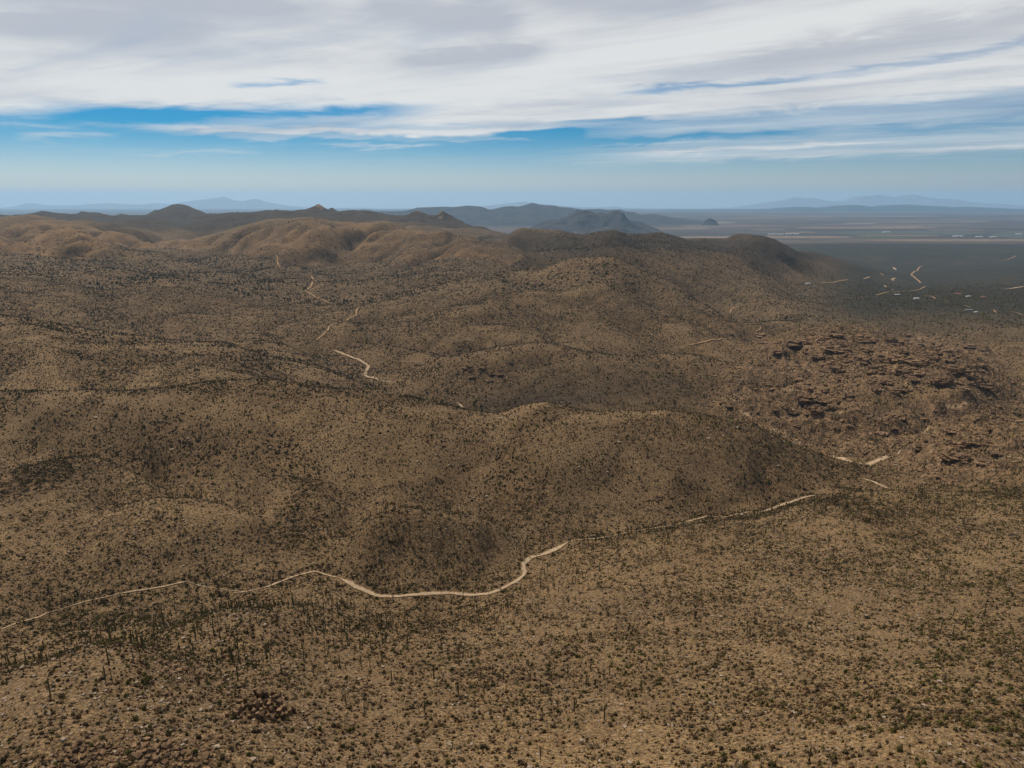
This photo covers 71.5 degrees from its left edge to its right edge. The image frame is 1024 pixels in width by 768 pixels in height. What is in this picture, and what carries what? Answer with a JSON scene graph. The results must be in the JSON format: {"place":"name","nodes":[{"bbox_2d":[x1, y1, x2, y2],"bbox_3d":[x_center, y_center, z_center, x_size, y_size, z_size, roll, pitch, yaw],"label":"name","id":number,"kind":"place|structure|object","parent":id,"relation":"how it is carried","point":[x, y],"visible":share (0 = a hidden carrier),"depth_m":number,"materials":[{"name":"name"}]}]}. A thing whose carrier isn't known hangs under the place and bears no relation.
{"place":"outdoors","nodes":[
{"label":"outdoors","id":0,"kind":"place"},
{"bbox_2d":[0,197,368,208],"bbox_3d":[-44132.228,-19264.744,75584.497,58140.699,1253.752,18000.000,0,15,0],"label":"mountains","id":1,"kind":"structure","parent":0,"point":[220,203],"depth_m":72071.75,"materials":[{"name":"blue stone"}]},
{"bbox_2d":[0,204,1023,767],"bbox_3d":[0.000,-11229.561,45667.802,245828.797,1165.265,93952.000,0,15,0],"label":"terrain","id":2,"kind":"structure","parent":0,"point":[852,256],"depth_m":650.29,"materials":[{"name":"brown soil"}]},
{"bbox_2d":[1,610,54,629],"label":"dirt road","id":3,"kind":"structure","parent":2,"relation":"on","point":[29,619],"depth_m":382.69,"materials":[{"name":"beige soil"}]},
{"bbox_2d":[48,739,113,767],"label":"rock outcrop","id":4,"kind":"object","parent":2,"relation":"on","point":[75,743],"visible":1,"depth_m":172.31,"materials":[{"name":"brown stone"}]},
{"bbox_2d":[2,582,265,629],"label":"dry wash","id":5,"kind":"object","parent":2,"relation":"on","point":[190,582],"visible":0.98,"depth_m":437.20},
{"bbox_2d":[117,736,186,767],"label":"rock outcrop","id":6,"kind":"object","parent":2,"relation":"on","point":[151,750],"visible":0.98,"depth_m":177.28,"materials":[{"name":"brown stone"}]},
{"bbox_2d":[121,581,187,593],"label":"dirt road","id":7,"kind":"structure","parent":2,"relation":"on","point":[154,587],"depth_m":432.74,"materials":[{"name":"beige soil"}]},
{"bbox_2d":[150,688,175,697],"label":"rock outcrop","id":8,"kind":"object","parent":2,"relation":"on","point":[169,693],"visible":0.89,"depth_m":218.44,"materials":[{"name":"brown stone"}]},
{"bbox_2d":[157,658,205,678],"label":"rock outcrop","id":9,"kind":"object","parent":2,"relation":"on","point":[178,668],"visible":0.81,"depth_m":256.61,"materials":[{"name":"brown stone"}]},
{"bbox_2d":[0,645,368,767],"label":"rock rubble","id":10,"kind":"object","parent":2,"relation":"on","point":[131,738],"visible":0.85,"depth_m":187.44,"materials":[{"name":"brown stone"}]},
{"bbox_2d":[177,751,212,767],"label":"rock outcrop","id":11,"kind":"object","parent":2,"relation":"on","point":[203,757],"visible":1,"depth_m":176.00,"materials":[{"name":"brown stone"}]},
{"bbox_2d":[225,695,295,723],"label":"rock outcrop","id":12,"kind":"object","parent":2,"relation":"on","point":[254,706],"visible":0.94,"depth_m":217.73,"materials":[{"name":"brown stone"}]},
{"bbox_2d":[253,686,287,701],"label":"rock outcrop","id":13,"kind":"object","parent":2,"relation":"on","point":[259,692],"visible":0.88,"depth_m":232.32,"materials":[{"name":"brown stone"}]},
{"bbox_2d":[263,571,338,587],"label":"dirt road","id":14,"kind":"structure","parent":2,"relation":"on","point":[301,574],"depth_m":463.61,"materials":[{"name":"beige soil"}]},
{"bbox_2d":[333,349,378,379],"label":"dirt road","id":15,"kind":"structure","parent":2,"relation":"on","point":[361,361],"depth_m":1352.67,"materials":[{"name":"beige soil"}]},
{"bbox_2d":[340,555,538,597],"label":"dirt road","id":16,"kind":"structure","parent":2,"relation":"on","point":[354,585],"depth_m":451.52,"materials":[{"name":"beige soil"}]},
{"bbox_2d":[0,341,1023,644],"bbox_3d":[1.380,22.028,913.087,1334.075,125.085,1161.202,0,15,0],"label":"creosote shrubs","id":17,"kind":"object","parent":2,"relation":"on","point":[426,623],"visible":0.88,"depth_m":463.00,"materials":[{"name":"green plant"}]},
{"bbox_2d":[0,611,1023,767],"bbox_3d":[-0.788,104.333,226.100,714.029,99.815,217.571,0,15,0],"label":"creosote shrubs","id":18,"kind":"object","parent":2,"relation":"on","point":[429,764],"visible":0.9,"depth_m":247.63,"materials":[{"name":"green plant"}]},
{"bbox_2d":[0,346,1023,643],"bbox_3d":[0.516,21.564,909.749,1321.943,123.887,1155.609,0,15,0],"label":"green shrubs","id":19,"kind":"object","parent":2,"relation":"on","point":[506,590],"visible":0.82,"depth_m":446.90,"materials":[{"name":"green plant"}]},
{"bbox_2d":[0,327,1023,517],"bbox_3d":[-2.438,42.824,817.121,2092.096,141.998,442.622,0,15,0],"label":"creosote shrubs","id":20,"kind":"object","parent":2,"relation":"on","point":[381,409],"visible":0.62,"depth_m":694.87,"materials":[{"name":"green plant"}]},
{"bbox_2d":[0,609,1023,767],"bbox_3d":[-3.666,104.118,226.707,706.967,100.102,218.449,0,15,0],"label":"russet shrubs","id":21,"kind":"object","parent":2,"relation":"on","point":[554,708],"visible":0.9,"depth_m":247.72,"materials":[{"name":"brown plant"}]},
{"bbox_2d":[0,274,1023,416],"bbox_3d":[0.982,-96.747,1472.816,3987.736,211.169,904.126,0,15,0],"label":"creosote shrubs","id":22,"kind":"object","parent":2,"relation":"on","point":[373,319],"visible":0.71,"depth_m":1499.79,"materials":[{"name":"green plant"}]},
{"bbox_2d":[0,609,1023,767],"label":"green shrubs","id":23,"kind":"object","parent":2,"relation":"on","point":[917,661],"visible":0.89,"depth_m":265.83,"materials":[{"name":"green plant"}]},
{"bbox_2d":[0,458,1023,767],"bbox_3d":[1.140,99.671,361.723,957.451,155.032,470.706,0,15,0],"label":"pale stones","id":24,"kind":"object","parent":2,"relation":"on","point":[470,628],"visible":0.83,"depth_m":336.72,"materials":[{"name":"stone"}]},
{"bbox_2d":[0,455,1023,643],"bbox_3d":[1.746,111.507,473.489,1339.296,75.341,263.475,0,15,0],"label":"grey shrubs","id":25,"kind":"object","parent":2,"relation":"on","point":[550,560],"visible":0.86,"depth_m":461.53,"materials":[{"name":"plant"}]},
{"bbox_2d":[0,611,1023,767],"bbox_3d":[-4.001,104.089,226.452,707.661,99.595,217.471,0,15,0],"label":"grey shrubs","id":26,"kind":"object","parent":2,"relation":"on","point":[533,701],"visible":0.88,"depth_m":246.18,"materials":[{"name":"plant"}]},
{"bbox_2d":[0,218,1023,342],"bbox_3d":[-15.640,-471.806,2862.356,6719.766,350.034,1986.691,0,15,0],"label":"creosote shrubs","id":27,"kind":"object","parent":2,"relation":"on","point":[244,277],"visible":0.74,"depth_m":2487.70,"materials":[{"name":"green plant"}]},
{"bbox_2d":[0,455,1023,642],"bbox_3d":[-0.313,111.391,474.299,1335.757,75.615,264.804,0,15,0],"label":"russet shrubs","id":28,"kind":"object","parent":2,"relation":"on","point":[545,617],"visible":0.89,"depth_m":460.66,"materials":[{"name":"brown plant"}]},
{"bbox_2d":[0,327,1023,516],"bbox_3d":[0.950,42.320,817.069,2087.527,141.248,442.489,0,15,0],"label":"green shrubs","id":29,"kind":"object","parent":2,"relation":"on","point":[296,465],"visible":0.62,"depth_m":702.40,"materials":[{"name":"green plant"}]},
{"bbox_2d":[0,273,1023,414],"bbox_3d":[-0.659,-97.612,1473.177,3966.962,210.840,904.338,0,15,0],"label":"green shrubs","id":30,"kind":"object","parent":2,"relation":"on","point":[279,367],"visible":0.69,"depth_m":1492.89,"materials":[{"name":"green plant"}]},
{"bbox_2d":[0,438,1023,643],"bbox_3d":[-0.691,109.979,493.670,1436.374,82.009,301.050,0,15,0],"label":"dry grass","id":31,"kind":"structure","parent":2,"relation":"on","point":[513,548],"depth_m":469.67,"materials":[{"name":"brown plant"}]},
{"bbox_2d":[0,327,1023,515],"bbox_3d":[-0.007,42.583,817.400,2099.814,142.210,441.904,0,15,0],"label":"grey shrubs","id":32,"kind":"object","parent":2,"relation":"on","point":[94,429],"visible":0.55,"depth_m":694.38,"materials":[{"name":"plant"}]},
{"bbox_2d":[0,274,1023,416],"bbox_3d":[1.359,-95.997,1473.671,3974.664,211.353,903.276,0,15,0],"label":"grey shrubs","id":33,"kind":"object","parent":2,"relation":"on","point":[97,330],"visible":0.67,"depth_m":1505.70,"materials":[{"name":"grey plant"}]},
{"bbox_2d":[0,328,1023,515],"bbox_3d":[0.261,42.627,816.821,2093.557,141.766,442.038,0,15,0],"label":"russet shrubs","id":34,"kind":"object","parent":2,"relation":"on","point":[427,440],"visible":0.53,"depth_m":694.61,"materials":[{"name":"brown plant"}]},
{"bbox_2d":[0,275,1023,417],"bbox_3d":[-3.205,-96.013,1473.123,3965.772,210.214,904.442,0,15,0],"label":"russet shrubs","id":35,"kind":"object","parent":2,"relation":"on","point":[443,338],"visible":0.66,"depth_m":1498.60,"materials":[{"name":"brown plant"}]},
{"bbox_2d":[0,219,1023,339],"bbox_3d":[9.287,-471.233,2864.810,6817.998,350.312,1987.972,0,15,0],"label":"grey shrubs","id":36,"kind":"object","parent":2,"relation":"on","point":[526,278],"visible":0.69,"depth_m":2495.95,"materials":[{"name":"plant"}]},
{"bbox_2d":[0,221,1023,339],"bbox_3d":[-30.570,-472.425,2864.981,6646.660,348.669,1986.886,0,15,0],"label":"russet shrubs","id":37,"kind":"object","parent":2,"relation":"on","point":[516,283],"visible":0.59,"depth_m":2520.81,"materials":[{"name":"brown plant"}]},
{"bbox_2d":[0,278,1023,514],"bbox_3d":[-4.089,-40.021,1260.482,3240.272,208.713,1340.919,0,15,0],"label":"pale stones","id":38,"kind":"object","parent":2,"relation":"on","point":[550,391],"visible":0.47,"depth_m":1034.48,"materials":[{"name":"stone"}]},
{"bbox_2d":[1,221,1023,340],"bbox_3d":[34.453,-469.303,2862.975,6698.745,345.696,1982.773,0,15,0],"label":"green shrubs","id":39,"kind":"object","parent":2,"relation":"on","point":[527,283],"visible":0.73,"depth_m":2484.19,"materials":[{"name":"green plant"}]},
{"bbox_2d":[4,335,1023,767],"bbox_3d":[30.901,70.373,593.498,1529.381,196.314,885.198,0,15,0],"label":"saguaro cacti","id":40,"kind":"object","parent":2,"relation":"on","point":[284,597],"visible":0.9,"depth_m":516.97,"materials":[{"name":"green plant"}]},
{"bbox_2d":[537,542,567,555],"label":"dirt road","id":41,"kind":"structure","parent":2,"relation":"on","point":[549,551],"depth_m":523.85,"materials":[{"name":"beige soil"}]},
{"bbox_2d":[571,226,631,234],"bbox_3d":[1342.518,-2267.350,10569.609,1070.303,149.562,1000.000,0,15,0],"label":"hills","id":42,"kind":"structure","parent":2,"relation":"on","point":[619,229],"depth_m":10447.36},
{"bbox_2d":[772,349,786,353],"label":"rock outcrop","id":43,"kind":"object","parent":2,"relation":"on","point":[775,351],"visible":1,"depth_m":1346.75,"materials":[{"name":"brown stone"}]},
{"bbox_2d":[761,495,812,511],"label":"dirt road","id":44,"kind":"structure","parent":2,"relation":"on","point":[792,501],"depth_m":657.72,"materials":[{"name":"beige soil"}]},
{"bbox_2d":[784,339,802,346],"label":"rock outcrop","id":45,"kind":"object","parent":2,"relation":"on","point":[793,343],"visible":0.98,"depth_m":1422.36,"materials":[{"name":"brown stone"}]},
{"bbox_2d":[793,377,808,382],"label":"rock outcrop","id":46,"kind":"object","parent":2,"relation":"on","point":[798,379],"visible":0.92,"depth_m":1186.03,"materials":[{"name":"brown stone"}]},
{"bbox_2d":[792,383,812,391],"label":"rock outcrop","id":47,"kind":"object","parent":2,"relation":"on","point":[804,388],"visible":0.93,"depth_m":1084.17,"materials":[{"name":"brown stone"}]},
{"bbox_2d":[795,393,815,401],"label":"rock outcrop","id":48,"kind":"object","parent":2,"relation":"on","point":[801,397],"visible":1,"depth_m":1047.89,"materials":[{"name":"brown stone"}]},
{"bbox_2d":[799,382,822,387],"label":"rock outcrop","id":49,"kind":"object","parent":2,"relation":"on","point":[810,384],"visible":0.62,"depth_m":1124.35,"materials":[{"name":"brown stone"}]},
{"bbox_2d":[808,407,823,412],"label":"rock outcrop","id":50,"kind":"object","parent":2,"relation":"on","point":[813,409],"visible":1,"depth_m":989.77,"materials":[{"name":"brown stone"}]},
{"bbox_2d":[815,338,836,344],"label":"rock outcrop","id":51,"kind":"object","parent":2,"relation":"on","point":[819,340],"visible":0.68,"depth_m":1374.57,"materials":[{"name":"brown stone"}]},
{"bbox_2d":[819,360,838,366],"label":"rock outcrop","id":52,"kind":"object","parent":2,"relation":"on","point":[828,363],"visible":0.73,"depth_m":1259.11,"materials":[{"name":"brown stone"}]},
{"bbox_2d":[820,345,840,350],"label":"rock outcrop","id":53,"kind":"object","parent":2,"relation":"on","point":[831,348],"visible":0.97,"depth_m":1319.08,"materials":[{"name":"brown stone"}]},
{"bbox_2d":[823,415,844,423],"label":"rock outcrop","id":54,"kind":"object","parent":2,"relation":"on","point":[830,418],"visible":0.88,"depth_m":966.11,"materials":[{"name":"brown stone"}]},
{"bbox_2d":[830,365,847,373],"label":"rock outcrop","id":55,"kind":"object","parent":2,"relation":"on","point":[839,369],"visible":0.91,"depth_m":1222.75,"materials":[{"name":"brown stone"}]},
{"bbox_2d":[833,345,852,353],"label":"rock outcrop","id":56,"kind":"object","parent":2,"relation":"on","point":[845,348],"visible":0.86,"depth_m":1303.61,"materials":[{"name":"brown stone"}]},
{"bbox_2d":[835,394,852,401],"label":"rock outcrop","id":57,"kind":"object","parent":2,"relation":"on","point":[845,398],"visible":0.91,"depth_m":1026.17,"materials":[{"name":"brown stone"}]},
{"bbox_2d":[839,359,855,365],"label":"rock outcrop","id":58,"kind":"object","parent":2,"relation":"on","point":[845,362],"visible":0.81,"depth_m":1244.01,"materials":[{"name":"brown stone"}]},
{"bbox_2d":[685,325,1023,488],"bbox_3d":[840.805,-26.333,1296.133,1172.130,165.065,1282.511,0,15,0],"label":"rock rubble","id":59,"kind":"object","parent":2,"relation":"on","point":[886,423],"visible":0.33,"depth_m":1061.92,"materials":[{"name":"brown stone"}]},
{"bbox_2d":[847,356,870,364],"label":"rock outcrop","id":60,"kind":"object","parent":2,"relation":"on","point":[864,361],"visible":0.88,"depth_m":1239.91,"materials":[{"name":"brown stone"}]},
{"bbox_2d":[854,347,869,351],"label":"rock outcrop","id":61,"kind":"object","parent":2,"relation":"on","point":[863,349],"visible":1,"depth_m":1303.69,"materials":[{"name":"brown stone"}]},
{"bbox_2d":[855,338,875,342],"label":"rock outcrop","id":62,"kind":"object","parent":2,"relation":"on","point":[867,340],"visible":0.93,"depth_m":1362.83,"materials":[{"name":"brown stone"}]},
{"bbox_2d":[854,334,878,341],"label":"rock outcrop","id":63,"kind":"object","parent":2,"relation":"on","point":[866,336],"visible":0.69,"depth_m":1379.13,"materials":[{"name":"brown stone"}]},
{"bbox_2d":[833,450,900,465],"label":"dirt road","id":64,"kind":"structure","parent":2,"relation":"on","point":[876,461],"depth_m":789.29,"materials":[{"name":"beige soil"}]},
{"bbox_2d":[865,369,886,375],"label":"rock outcrop","id":65,"kind":"object","parent":2,"relation":"on","point":[870,372],"visible":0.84,"depth_m":1134.30,"materials":[{"name":"brown stone"}]},
{"bbox_2d":[869,430,887,437],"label":"rock outcrop","id":66,"kind":"object","parent":2,"relation":"on","point":[879,433],"visible":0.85,"depth_m":897.81,"materials":[{"name":"brown stone"}]},
{"bbox_2d":[872,367,889,374],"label":"rock outcrop","id":67,"kind":"object","parent":2,"relation":"on","point":[882,370],"visible":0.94,"depth_m":1135.71,"materials":[{"name":"brown stone"}]},
{"bbox_2d":[878,378,894,384],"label":"rock outcrop","id":68,"kind":"object","parent":2,"relation":"on","point":[885,381],"visible":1,"depth_m":1075.39,"materials":[{"name":"brown stone"}]},
{"bbox_2d":[882,337,904,345],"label":"rock outcrop","id":69,"kind":"object","parent":2,"relation":"on","point":[894,342],"visible":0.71,"depth_m":1448.11,"materials":[{"name":"brown stone"}]},
{"bbox_2d":[884,411,905,420],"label":"rock outcrop","id":70,"kind":"object","parent":2,"relation":"on","point":[896,415],"visible":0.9,"depth_m":977.68,"materials":[{"name":"brown stone"}]},
{"bbox_2d":[886,384,906,391],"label":"rock outcrop","id":71,"kind":"object","parent":2,"relation":"on","point":[896,387],"visible":0.98,"depth_m":1058.05,"materials":[{"name":"brown stone"}]},
{"bbox_2d":[889,743,909,753],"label":"desert shrub","id":72,"kind":"object","parent":2,"relation":"on","point":[899,748],"visible":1,"depth_m":172.39,"materials":[{"name":"green plant"}]},
{"bbox_2d":[888,354,911,362],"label":"rock outcrop","id":73,"kind":"object","parent":2,"relation":"on","point":[894,357],"visible":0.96,"depth_m":1201.71,"materials":[{"name":"brown stone"}]},
{"bbox_2d":[895,366,919,371],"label":"rock outcrop","id":74,"kind":"object","parent":2,"relation":"on","point":[902,369],"visible":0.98,"depth_m":1121.07,"materials":[{"name":"brown stone"}]},
{"bbox_2d":[900,371,919,378],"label":"rock outcrop","id":75,"kind":"object","parent":2,"relation":"on","point":[902,375],"visible":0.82,"depth_m":1106.48,"materials":[{"name":"brown stone"}]},
{"bbox_2d":[904,358,927,364],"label":"rock outcrop","id":76,"kind":"object","parent":2,"relation":"on","point":[918,361],"visible":1,"depth_m":1176.65,"materials":[{"name":"brown stone"}]},
{"bbox_2d":[911,444,924,450],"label":"rock outcrop","id":77,"kind":"object","parent":2,"relation":"on","point":[917,447],"visible":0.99,"depth_m":762.19,"materials":[{"name":"brown stone"}]},
{"bbox_2d":[913,371,928,375],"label":"rock outcrop","id":78,"kind":"object","parent":2,"relation":"on","point":[921,373],"visible":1,"depth_m":1096.04,"materials":[{"name":"brown stone"}]},
{"bbox_2d":[925,341,944,347],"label":"rock outcrop","id":79,"kind":"object","parent":2,"relation":"on","point":[937,344],"visible":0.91,"depth_m":1823.80,"materials":[{"name":"brown stone"}]},
{"bbox_2d":[929,375,953,384],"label":"rock outcrop","id":80,"kind":"object","parent":2,"relation":"on","point":[944,380],"visible":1,"depth_m":1051.88,"materials":[{"name":"brown stone"}]},
{"bbox_2d":[930,347,955,355],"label":"rock outcrop","id":81,"kind":"object","parent":2,"relation":"on","point":[949,351],"visible":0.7,"depth_m":1265.55,"materials":[{"name":"brown stone"}]},
{"bbox_2d":[940,451,961,459],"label":"rock outcrop","id":82,"kind":"object","parent":2,"relation":"on","point":[953,455],"visible":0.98,"depth_m":686.64,"materials":[{"name":"brown stone"}]},
{"bbox_2d":[943,427,959,433],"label":"rock outcrop","id":83,"kind":"object","parent":2,"relation":"on","point":[952,430],"visible":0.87,"depth_m":764.34,"materials":[{"name":"brown stone"}]},
{"bbox_2d":[946,439,967,448],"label":"rock outcrop","id":84,"kind":"object","parent":2,"relation":"on","point":[962,444],"visible":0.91,"depth_m":724.89,"materials":[{"name":"brown stone"}]},
{"bbox_2d":[945,364,971,373],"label":"rock outcrop","id":85,"kind":"object","parent":2,"relation":"on","point":[957,369],"visible":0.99,"depth_m":1111.40,"materials":[{"name":"brown stone"}]},
{"bbox_2d":[958,361,977,368],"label":"rock outcrop","id":86,"kind":"object","parent":2,"relation":"on","point":[973,366],"visible":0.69,"depth_m":1210.48,"materials":[{"name":"brown stone"}]},
{"bbox_2d":[974,458,992,465],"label":"rock outcrop","id":87,"kind":"object","parent":2,"relation":"on","point":[981,462],"visible":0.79,"depth_m":659.99,"materials":[{"name":"brown stone"}]},
{"bbox_2d":[977,380,993,389],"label":"rock outcrop","id":88,"kind":"object","parent":2,"relation":"on","point":[989,385],"visible":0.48,"depth_m":1112.77,"materials":[{"name":"brown stone"}]},
{"bbox_2d":[990,450,1004,456],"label":"rock outcrop","id":89,"kind":"object","parent":2,"relation":"on","point":[993,452],"visible":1,"depth_m":674.95,"materials":[{"name":"brown stone"}]},
{"bbox_2d":[0,0,1023,208],"label":"sky","id":90,"kind":"structure","parent":0,"point":[371,104],"materials":[{"name":"blue"}]},
{"bbox_2d":[363,203,702,225],"bbox_3d":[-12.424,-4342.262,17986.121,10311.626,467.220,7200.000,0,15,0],"label":"mountains","id":91,"kind":"structure","parent":0,"point":[531,214],"depth_m":16675.35,"materials":[{"name":"stone"}]},
{"bbox_2d":[483,202,643,208],"bbox_3d":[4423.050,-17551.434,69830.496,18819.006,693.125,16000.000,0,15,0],"label":"mountains","id":92,"kind":"structure","parent":0,"point":[516,204],"depth_m":67801.20,"materials":[{"name":"stone"}]},
{"bbox_2d":[530,210,662,233],"bbox_3d":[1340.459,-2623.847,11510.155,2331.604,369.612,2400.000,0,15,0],"label":"hills","id":93,"kind":"structure","parent":0,"point":[580,220],"depth_m":11107.35,"materials":[{"name":"grey stone"}]},
{"bbox_2d":[687,337,730,345],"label":"dirt road","id":94,"kind":"structure","parent":0,"point":[707,340],"depth_m":1582.79,"materials":[{"name":"beige soil"}]},
{"bbox_2d":[702,218,718,224],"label":"hills","id":95,"kind":"structure","parent":0,"point":[709,221],"depth_m":15001.96,"materials":[{"name":"grey stone"}]},
{"bbox_2d":[678,236,849,237],"bbox_3d":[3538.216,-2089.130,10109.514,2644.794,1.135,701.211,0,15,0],"label":"field","id":96,"kind":"structure","parent":0,"point":[767,236],"depth_m":10262.74,"materials":[{"name":"beige soil"}]},
{"bbox_2d":[675,204,1023,211],"bbox_3d":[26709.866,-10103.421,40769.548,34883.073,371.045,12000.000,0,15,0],"label":"mountains","id":97,"kind":"structure","parent":0,"point":[884,208],"depth_m":38379.99,"materials":[{"name":"blue stone"}]},
{"bbox_2d":[791,216,926,216],"bbox_3d":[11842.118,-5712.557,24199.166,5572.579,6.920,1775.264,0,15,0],"label":"field","id":98,"kind":"structure","parent":0,"point":[866,216],"depth_m":23585.91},
{"bbox_2d":[797,227,937,228],"bbox_3d":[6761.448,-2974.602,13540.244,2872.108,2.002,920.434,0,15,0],"label":"field","id":99,"kind":"structure","parent":0,"point":[867,227],"depth_m":13681.25,"materials":[{"name":"grey soil"}]},
{"bbox_2d":[717,194,1023,208],"bbox_3d":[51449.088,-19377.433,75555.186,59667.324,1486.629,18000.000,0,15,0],"label":"mountains","id":100,"kind":"structure","parent":0,"point":[880,199],"depth_m":72535.66,"materials":[{"name":"stone"}]},
{"bbox_2d":[858,237,913,238],"bbox_3d":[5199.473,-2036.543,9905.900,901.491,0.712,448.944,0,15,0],"label":"field","id":101,"kind":"structure","parent":0,"point":[886,237],"depth_m":9986.74,"materials":[{"name":"grey soil"}]},
{"bbox_2d":[861,235,939,235],"bbox_3d":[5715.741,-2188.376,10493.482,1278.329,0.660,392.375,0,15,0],"label":"field","id":102,"kind":"structure","parent":0,"point":[900,235],"depth_m":10553.51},
{"bbox_2d":[836,231,984,234],"bbox_3d":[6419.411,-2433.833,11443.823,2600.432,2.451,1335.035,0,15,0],"label":"field","id":103,"kind":"structure","parent":0,"point":[910,232],"depth_m":11537.36,"materials":[{"name":"grey soil"}]},
{"bbox_2d":[868,239,1023,240],"bbox_3d":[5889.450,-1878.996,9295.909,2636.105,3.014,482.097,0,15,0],"label":"field","id":104,"kind":"structure","parent":0,"point":[949,240],"depth_m":9259.47,"materials":[{"name":"beige soil"}]},
{"bbox_2d":[992,232,1023,238],"bbox_3d":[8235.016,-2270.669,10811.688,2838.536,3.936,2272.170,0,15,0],"label":"field","id":105,"kind":"structure","parent":0,"point":[1015,235],"depth_m":10551.19,"materials":[{"name":"grey soil"}]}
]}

